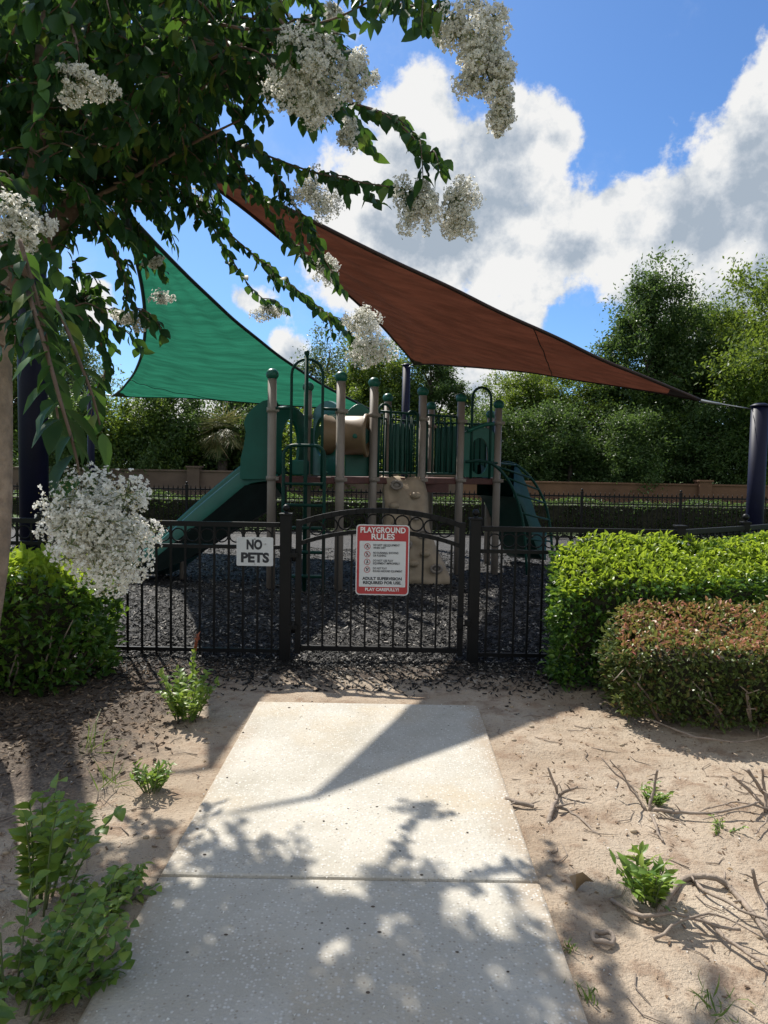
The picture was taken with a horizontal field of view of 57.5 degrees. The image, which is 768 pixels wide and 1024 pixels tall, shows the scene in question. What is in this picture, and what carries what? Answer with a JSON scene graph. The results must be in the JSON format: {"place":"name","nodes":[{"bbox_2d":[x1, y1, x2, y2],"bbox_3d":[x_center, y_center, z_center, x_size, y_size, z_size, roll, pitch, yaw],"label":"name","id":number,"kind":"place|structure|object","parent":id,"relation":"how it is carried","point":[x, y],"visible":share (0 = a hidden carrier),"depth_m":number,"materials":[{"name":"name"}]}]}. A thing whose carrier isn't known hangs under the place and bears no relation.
{"place":"outdoors","nodes":[
{"label":"outdoors","id":0,"kind":"place"},
{"bbox_2d":[77,702,587,1023],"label":"concrete path","id":1,"kind":"structure","parent":0,"point":[489,915],"depth_m":2.51,"materials":[{"name":"grey concrete"}]},
{"bbox_2d":[187,701,509,995],"bbox_3d":[-0.229,1.317,3.291,1.225,0.006,2.572,1,3,0],"label":"grit","id":2,"kind":"object","parent":1,"relation":"on","point":[367,992],"visible":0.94,"depth_m":2.63,"materials":[{"name":"gravel"}]},
{"bbox_2d":[13,482,724,537],"bbox_3d":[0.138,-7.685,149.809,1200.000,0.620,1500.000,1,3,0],"label":"ground","id":3,"kind":"structure","parent":0,"point":[360,500],"depth_m":22.10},
{"bbox_2d":[12,344,17,466],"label":"tree","id":4,"kind":"object","parent":3,"relation":"on","point":[15,411],"visible":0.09,"depth_m":29.45,"materials":[{"name":"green plant"}]},
{"bbox_2d":[12,325,123,446],"bbox_3d":[-13.498,-4.836,29.877,5.291,8.250,5.251,2,4,14],"label":"tree","id":5,"kind":"object","parent":3,"relation":"on","point":[91,378],"visible":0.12,"depth_m":29.12,"materials":[{"name":"green plant"}]},
{"bbox_2d":[13,381,134,491],"bbox_3d":[-11.344,-2.251,25.539,4.371,5.077,6.830,-1,4,-36],"label":"shrub","id":6,"kind":"object","parent":3,"relation":"on","point":[66,452],"visible":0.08,"depth_m":24.18,"materials":[{"name":"green plant"}]},
{"bbox_2d":[50,371,214,477],"bbox_3d":[-9.267,-2.382,25.932,7.004,5.549,5.248,1,3,0],"label":"shrub","id":7,"kind":"object","parent":3,"relation":"on","point":[122,428],"visible":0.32,"depth_m":24.88,"materials":[{"name":"green plant"}]},
{"bbox_2d":[11,504,292,661],"bbox_3d":[-3.690,0.536,5.631,5.896,1.302,0.101,1,3,0],"label":"picket fence","id":8,"kind":"object","parent":3,"relation":"on","point":[284,525],"visible":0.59,"depth_m":5.61,"materials":[{"name":"black metal"}]},
{"bbox_2d":[237,537,272,565],"bbox_3d":[-1.031,0.316,5.585,0.292,0.230,0.013,1,3,0],"label":"no pets sign","id":9,"kind":"object","parent":8,"relation":"attached to","point":[254,551],"visible":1,"depth_m":5.59,"materials":[{"name":"white metal"}]},
{"bbox_2d":[288,508,470,656],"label":"arched gate","id":10,"kind":"structure","parent":8,"relation":"attached to","point":[295,625],"depth_m":5.61,"materials":[{"name":"black metal"}]},
{"bbox_2d":[355,524,409,595],"bbox_3d":[-0.012,0.384,5.587,0.425,0.565,0.014,1,3,0],"label":"playground rules sign","id":11,"kind":"object","parent":10,"relation":"attached to","point":[382,559],"visible":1,"depth_m":5.59,"materials":[{"name":"white metal"}]},
{"bbox_2d":[100,397,233,489],"bbox_3d":[-7.562,-2.490,26.277,4.252,5.927,6.645,3,4,33],"label":"shrub","id":12,"kind":"object","parent":3,"relation":"on","point":[190,406],"visible":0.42,"depth_m":24.93,"materials":[{"name":"green plant"}]},
{"bbox_2d":[192,402,248,470],"bbox_3d":[-5.789,-2.216,25.279,2.564,3.695,2.696,1,3,0],"label":"fan palm","id":13,"kind":"object","parent":3,"relation":"on","point":[226,437],"visible":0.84,"depth_m":24.87,"materials":[{"name":"green plant"}]},
{"bbox_2d":[13,466,455,499],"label":"garden wall","id":14,"kind":"structure","parent":3,"relation":"on","point":[193,476],"depth_m":23.88,"materials":[{"name":"brown brick"}]},
{"bbox_2d":[196,401,294,470],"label":"shrub","id":15,"kind":"object","parent":3,"relation":"on","point":[242,406],"visible":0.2,"depth_m":25.78,"materials":[{"name":"green plant"}]},
{"bbox_2d":[0,0,517,621],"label":"crape myrtle","id":16,"kind":"object","parent":3,"relation":"on","point":[106,104],"visible":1,"depth_m":3.18,"materials":[{"name":"green plant"}]},
{"bbox_2d":[227,407,379,497],"bbox_3d":[-3.121,-2.107,26.074,5.393,4.990,7.196,-1,4,-30],"label":"shrub","id":17,"kind":"object","parent":3,"relation":"on","point":[287,441],"visible":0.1,"depth_m":24.54,"materials":[{"name":"green plant"}]},
{"bbox_2d":[280,322,369,420],"bbox_3d":[-2.600,-4.855,32.828,4.820,8.332,4.857,4,4,38],"label":"tree","id":18,"kind":"object","parent":3,"relation":"on","point":[313,367],"visible":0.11,"depth_m":32.39,"materials":[{"name":"green plant"}]},
{"bbox_2d":[302,329,452,464],"bbox_3d":[-0.057,-4.228,32.182,7.219,8.009,9.034,3,4,35],"label":"tree","id":19,"kind":"object","parent":3,"relation":"on","point":[357,389],"visible":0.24,"depth_m":30.16,"materials":[{"name":"green plant"}]},
{"bbox_2d":[344,406,433,493],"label":"shrub","id":20,"kind":"object","parent":3,"relation":"on","point":[382,445],"visible":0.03,"depth_m":25.35,"materials":[{"name":"green plant"}]},
{"bbox_2d":[12,481,767,537],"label":"picket fence","id":21,"kind":"object","parent":3,"relation":"on","point":[581,496],"visible":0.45,"depth_m":17.00,"materials":[{"name":"black metal"}]},
{"bbox_2d":[13,488,767,537],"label":"hedge","id":22,"kind":"object","parent":3,"relation":"on","point":[299,510],"visible":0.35,"depth_m":17.34,"materials":[{"name":"green plant"}]},
{"bbox_2d":[368,349,482,437],"bbox_3d":[2.092,-4.137,30.709,6.223,7.624,4.919,0,3,-9],"label":"tree","id":23,"kind":"object","parent":3,"relation":"on","point":[444,387],"visible":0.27,"depth_m":30.20,"materials":[{"name":"green plant"}]},
{"bbox_2d":[414,395,537,479],"bbox_3d":[3.611,-1.946,26.366,6.455,4.798,4.131,-1,4,-26],"label":"shrub","id":24,"kind":"object","parent":3,"relation":"on","point":[507,444],"visible":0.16,"depth_m":26.03,"materials":[{"name":"green plant"}]},
{"bbox_2d":[441,369,587,480],"bbox_3d":[5.672,-3.301,29.529,6.314,6.421,7.901,4,4,38],"label":"tree","id":25,"kind":"object","parent":3,"relation":"on","point":[519,390],"visible":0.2,"depth_m":28.69,"materials":[{"name":"green plant"}]},
{"bbox_2d":[500,392,629,481],"bbox_3d":[6.608,-1.954,26.185,6.208,5.034,3.972,0,4,-17],"label":"shrub","id":26,"kind":"object","parent":3,"relation":"on","point":[549,458],"visible":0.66,"depth_m":25.52,"materials":[{"name":"green plant"}]},
{"bbox_2d":[516,352,699,481],"bbox_3d":[8.688,-3.183,28.718,8.184,6.385,6.540,3,4,31],"label":"tree","id":27,"kind":"object","parent":3,"relation":"on","point":[552,390],"visible":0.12,"depth_m":27.66,"materials":[{"name":"green plant"}]},
{"bbox_2d":[463,480,767,504],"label":"garden wall","id":28,"kind":"structure","parent":3,"relation":"on","point":[704,488],"depth_m":23.89,"materials":[{"name":"brick"}]},
{"bbox_2d":[577,399,681,502],"bbox_3d":[8.969,-1.786,25.916,3.695,4.682,5.774,2,3,10],"label":"shrub","id":29,"kind":"object","parent":3,"relation":"on","point":[630,454],"visible":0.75,"depth_m":24.77,"materials":[{"name":"green plant"}]},
{"bbox_2d":[569,241,729,483],"bbox_3d":[10.934,-5.519,28.814,7.337,11.355,5.800,0,4,-23],"label":"tree","id":30,"kind":"object","parent":3,"relation":"on","point":[658,340],"visible":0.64,"depth_m":27.80,"materials":[{"name":"green plant"}]},
{"bbox_2d":[644,389,767,500],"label":"shrub","id":31,"kind":"object","parent":3,"relation":"on","point":[730,452],"visible":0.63,"depth_m":25.28,"materials":[{"name":"green plant"}]},
{"bbox_2d":[645,283,767,483],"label":"tree","id":32,"kind":"object","parent":3,"relation":"on","point":[732,302],"visible":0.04,"depth_m":29.81,"materials":[{"name":"green plant"}]},
{"bbox_2d":[682,252,767,474],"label":"tree","id":33,"kind":"object","parent":3,"relation":"on","point":[742,353],"visible":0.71,"depth_m":25.03,"materials":[{"name":"green plant"}]},
{"bbox_2d":[718,436,767,484],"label":"shrub","id":34,"kind":"object","parent":3,"relation":"on","point":[745,478],"visible":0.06,"depth_m":25.05,"materials":[{"name":"green plant"}]},
{"bbox_2d":[10,527,735,668],"bbox_3d":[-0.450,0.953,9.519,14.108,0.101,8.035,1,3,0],"label":"rubber mulch","id":35,"kind":"object","parent":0,"point":[335,663],"visible":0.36,"depth_m":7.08,"materials":[{"name":"black rubber"}]},
{"bbox_2d":[16,75,49,549],"bbox_3d":[-3.106,-1.329,6.185,0.329,5.100,0.329,1,3,0],"label":"sail mast","id":36,"kind":"object","parent":35,"relation":"on","point":[33,465],"visible":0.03,"depth_m":6.13,"materials":[{"name":"black metal"}]},
{"bbox_2d":[87,385,94,488],"bbox_3d":[-6.513,-1.098,15.569,0.202,3.392,0.202,1,3,0],"label":"sail mast","id":37,"kind":"object","parent":35,"relation":"on","point":[91,450],"visible":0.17,"depth_m":15.49,"materials":[{"name":"blue metal"}]},
{"bbox_2d":[114,350,553,593],"bbox_3d":[-0.233,-0.506,9.997,6.876,3.105,2.385,0,4,-22],"label":"play structure","id":38,"kind":"object","parent":35,"relation":"on","point":[248,489],"visible":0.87,"depth_m":9.46,"materials":[{"name":"green plastic"}]},
{"bbox_2d":[400,363,410,476],"bbox_3d":[0.432,-1.141,14.557,0.221,3.850,0.221,1,3,0],"label":"sail mast","id":39,"kind":"object","parent":35,"relation":"on","point":[406,388],"visible":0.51,"depth_m":14.41,"materials":[{"name":"blue metal"}]},
{"bbox_2d":[105,202,403,415],"bbox_3d":[-3.015,-2.456,10.800,6.954,1.313,9.365,1,3,0],"label":"green shade sail","id":40,"kind":"object","parent":39,"relation":"attached to","point":[213,349],"visible":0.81,"depth_m":10.70,"materials":[{"name":"fabric"}]},
{"bbox_2d":[746,403,767,536],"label":"sail mast","id":41,"kind":"object","parent":35,"relation":"on","point":[757,464],"visible":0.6,"depth_m":9.49,"materials":[{"name":"black metal"}]},
{"bbox_2d":[200,171,751,409],"bbox_3d":[-0.260,-2.619,9.203,8.174,2.296,6.791,-2,5,-42],"label":"brown shade sail","id":42,"kind":"object","parent":41,"relation":"attached to","point":[428,319],"visible":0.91,"depth_m":8.97,"materials":[{"name":"fabric"}]},
{"bbox_2d":[0,655,767,1023],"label":"sandy soil","id":43,"kind":"structure","parent":0,"point":[168,811],"depth_m":3.27,"materials":[{"name":"beige sand"}]},
{"bbox_2d":[0,542,128,696],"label":"round bush","id":44,"kind":"object","parent":43,"relation":"on","point":[45,622],"visible":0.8,"depth_m":4.73,"materials":[{"name":"green plant"}]},
{"bbox_2d":[8,772,125,916],"bbox_3d":[-1.113,1.158,2.436,0.392,0.484,0.335,2,4,21],"label":"sucker shrub","id":45,"kind":"object","parent":43,"relation":"on","point":[49,849],"visible":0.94,"depth_m":2.40,"materials":[{"name":"green plant"}]},
{"bbox_2d":[0,908,134,1008],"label":"weed clump","id":46,"kind":"object","parent":43,"relation":"on","point":[23,986],"visible":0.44,"depth_m":2.05,"materials":[{"name":"green plant"}]},
{"bbox_2d":[0,863,139,1023],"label":"sucker shrub","id":47,"kind":"object","parent":43,"relation":"on","point":[69,959],"visible":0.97,"depth_m":2.03,"materials":[{"name":"green plant"}]},
{"bbox_2d":[54,802,100,845],"bbox_3d":[-1.247,1.266,2.865,0.201,0.204,0.218,1,3,0],"label":"sprout","id":48,"kind":"object","parent":43,"relation":"on","point":[80,831],"visible":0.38,"depth_m":2.84,"materials":[{"name":"green plant"}]},
{"bbox_2d":[78,712,121,756],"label":"grass tuft","id":49,"kind":"object","parent":43,"relation":"on","point":[91,745],"visible":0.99,"depth_m":3.75,"materials":[{"name":"green plant"}]},
{"bbox_2d":[54,861,161,926],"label":"weed clump","id":50,"kind":"object","parent":43,"relation":"on","point":[133,880],"visible":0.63,"depth_m":2.48,"materials":[{"name":"green plant"}]},
{"bbox_2d":[86,741,134,791],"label":"grass tuft","id":51,"kind":"object","parent":43,"relation":"on","point":[111,779],"visible":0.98,"depth_m":3.35,"materials":[{"name":"green plant"}]},
{"bbox_2d":[0,661,240,781],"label":"mulch scatter","id":52,"kind":"object","parent":43,"relation":"on","point":[68,741],"visible":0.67,"depth_m":4.27,"materials":[{"name":"brown wood"}]},
{"bbox_2d":[129,758,176,793],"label":"plant","id":53,"kind":"object","parent":43,"relation":"on","point":[156,777],"visible":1,"depth_m":3.31,"materials":[{"name":"green plant"}]},
{"bbox_2d":[155,632,219,722],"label":"sprouting shrub","id":54,"kind":"object","parent":43,"relation":"on","point":[183,701],"visible":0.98,"depth_m":4.26,"materials":[{"name":"green plant"}]},
{"bbox_2d":[0,652,637,714],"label":"spilled mulch","id":55,"kind":"object","parent":43,"relation":"on","point":[511,672],"visible":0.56,"depth_m":5.35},
{"bbox_2d":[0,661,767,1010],"bbox_3d":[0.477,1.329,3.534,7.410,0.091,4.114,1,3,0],"label":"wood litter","id":56,"kind":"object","parent":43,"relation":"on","point":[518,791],"visible":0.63,"depth_m":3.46,"materials":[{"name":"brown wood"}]},
{"bbox_2d":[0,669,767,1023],"bbox_3d":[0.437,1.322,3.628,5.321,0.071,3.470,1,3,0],"label":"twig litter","id":57,"kind":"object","parent":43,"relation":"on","point":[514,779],"visible":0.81,"depth_m":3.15,"materials":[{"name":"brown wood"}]},
{"bbox_2d":[0,694,767,1011],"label":"pebbles","id":58,"kind":"object","parent":43,"relation":"on","point":[5,852],"visible":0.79,"depth_m":3.03,"materials":[{"name":"stone"}]},
{"bbox_2d":[2,679,765,1022],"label":"fallen petals","id":59,"kind":"object","parent":43,"relation":"on","point":[402,857],"visible":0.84,"depth_m":2.58,"materials":[{"name":"white plant"}]},
{"bbox_2d":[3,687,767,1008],"bbox_3d":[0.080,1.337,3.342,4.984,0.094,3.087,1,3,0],"label":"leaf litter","id":60,"kind":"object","parent":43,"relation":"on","point":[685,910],"visible":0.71,"depth_m":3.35,"materials":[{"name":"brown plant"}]},
{"bbox_2d":[505,796,539,808],"bbox_3d":[0.641,1.344,3.233,0.164,0.031,0.080,1,3,0],"label":"loose stick","id":61,"kind":"object","parent":43,"relation":"on","point":[520,803],"visible":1,"depth_m":3.22,"materials":[{"name":"brown wood"}]},
{"bbox_2d":[562,935,577,953],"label":"grass tuft","id":62,"kind":"object","parent":43,"relation":"on","point":[571,947],"visible":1,"depth_m":2.27,"materials":[{"name":"green plant"}]},
{"bbox_2d":[564,977,597,1005],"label":"grass tuft","id":63,"kind":"object","parent":43,"relation":"on","point":[589,993],"visible":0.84,"depth_m":2.06,"materials":[{"name":"green plant"}]},
{"bbox_2d":[569,872,593,890],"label":"dry leaf","id":64,"kind":"object","parent":43,"relation":"on","point":[578,879],"visible":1,"depth_m":2.59,"materials":[{"name":"brown plant"}]},
{"bbox_2d":[543,767,623,847],"bbox_3d":[0.859,1.323,3.123,0.299,0.166,0.588,1,3,0],"label":"forked stump","id":65,"kind":"object","parent":43,"relation":"on","point":[553,805],"visible":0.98,"depth_m":3.23,"materials":[{"name":"wood"}]},
{"bbox_2d":[590,928,615,945],"bbox_3d":[0.725,1.407,2.317,0.084,0.027,0.076,1,3,0],"label":"hose ring","id":66,"kind":"object","parent":43,"relation":"on","point":[594,931],"visible":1,"depth_m":2.31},
{"bbox_2d":[466,509,767,663],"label":"picket fence","id":67,"kind":"object","parent":43,"relation":"on","point":[473,654],"visible":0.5,"depth_m":5.61,"materials":[{"name":"black metal"}]},
{"bbox_2d":[609,841,685,910],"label":"weed","id":68,"kind":"object","parent":43,"relation":"on","point":[648,883],"visible":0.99,"depth_m":2.52,"materials":[{"name":"green plant"}]},
{"bbox_2d":[537,529,767,692],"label":"green hedge","id":69,"kind":"object","parent":43,"relation":"on","point":[594,585],"visible":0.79,"depth_m":5.08,"materials":[{"name":"green plant"}]},
{"bbox_2d":[639,781,674,806],"bbox_3d":[1.299,1.334,3.313,0.183,0.114,0.169,-2,5,-44],"label":"stump sprout","id":70,"kind":"object","parent":43,"relation":"on","point":[658,800],"visible":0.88,"depth_m":3.29,"materials":[{"name":"green plant"}]},
{"bbox_2d":[598,756,758,841],"bbox_3d":[1.310,1.284,3.124,0.728,0.222,0.436,2,4,19],"label":"twig stump","id":71,"kind":"object","parent":43,"relation":"on","point":[656,809],"visible":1,"depth_m":3.18,"materials":[{"name":"wood"}]},
{"bbox_2d":[590,595,767,733],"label":"red tipped hedge","id":72,"kind":"object","parent":43,"relation":"on","point":[716,668],"visible":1,"depth_m":4.28,"materials":[{"name":"green plant"}]},
{"bbox_2d":[610,868,767,970],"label":"branch pile","id":73,"kind":"object","parent":43,"relation":"on","point":[693,878],"visible":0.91,"depth_m":2.43,"materials":[{"name":"wood"}]},
{"bbox_2d":[641,716,767,742],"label":"loose stick","id":74,"kind":"object","parent":43,"relation":"on","point":[698,737],"visible":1,"depth_m":3.98,"materials":[{"name":"brown wood"}]},
{"bbox_2d":[688,967,757,1023],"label":"grass tuft","id":75,"kind":"object","parent":43,"relation":"on","point":[720,1014],"visible":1,"depth_m":2.03,"materials":[{"name":"green plant"}]},
{"bbox_2d":[708,814,748,834],"bbox_3d":[1.472,1.371,3.049,0.145,0.061,0.172,-1,4,-35],"label":"stump sprout","id":76,"kind":"object","parent":43,"relation":"on","point":[716,822],"visible":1,"depth_m":3.06,"materials":[{"name":"green plant"}]},
{"bbox_2d":[698,767,767,833],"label":"branch pile","id":77,"kind":"object","parent":43,"relation":"on","point":[764,805],"visible":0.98,"depth_m":3.27,"materials":[{"name":"brown wood"}]},
{"bbox_2d":[0,0,767,473],"label":"sky","id":78,"kind":"structure","parent":0,"point":[641,126],"materials":[{"name":"blue"}]}
]}

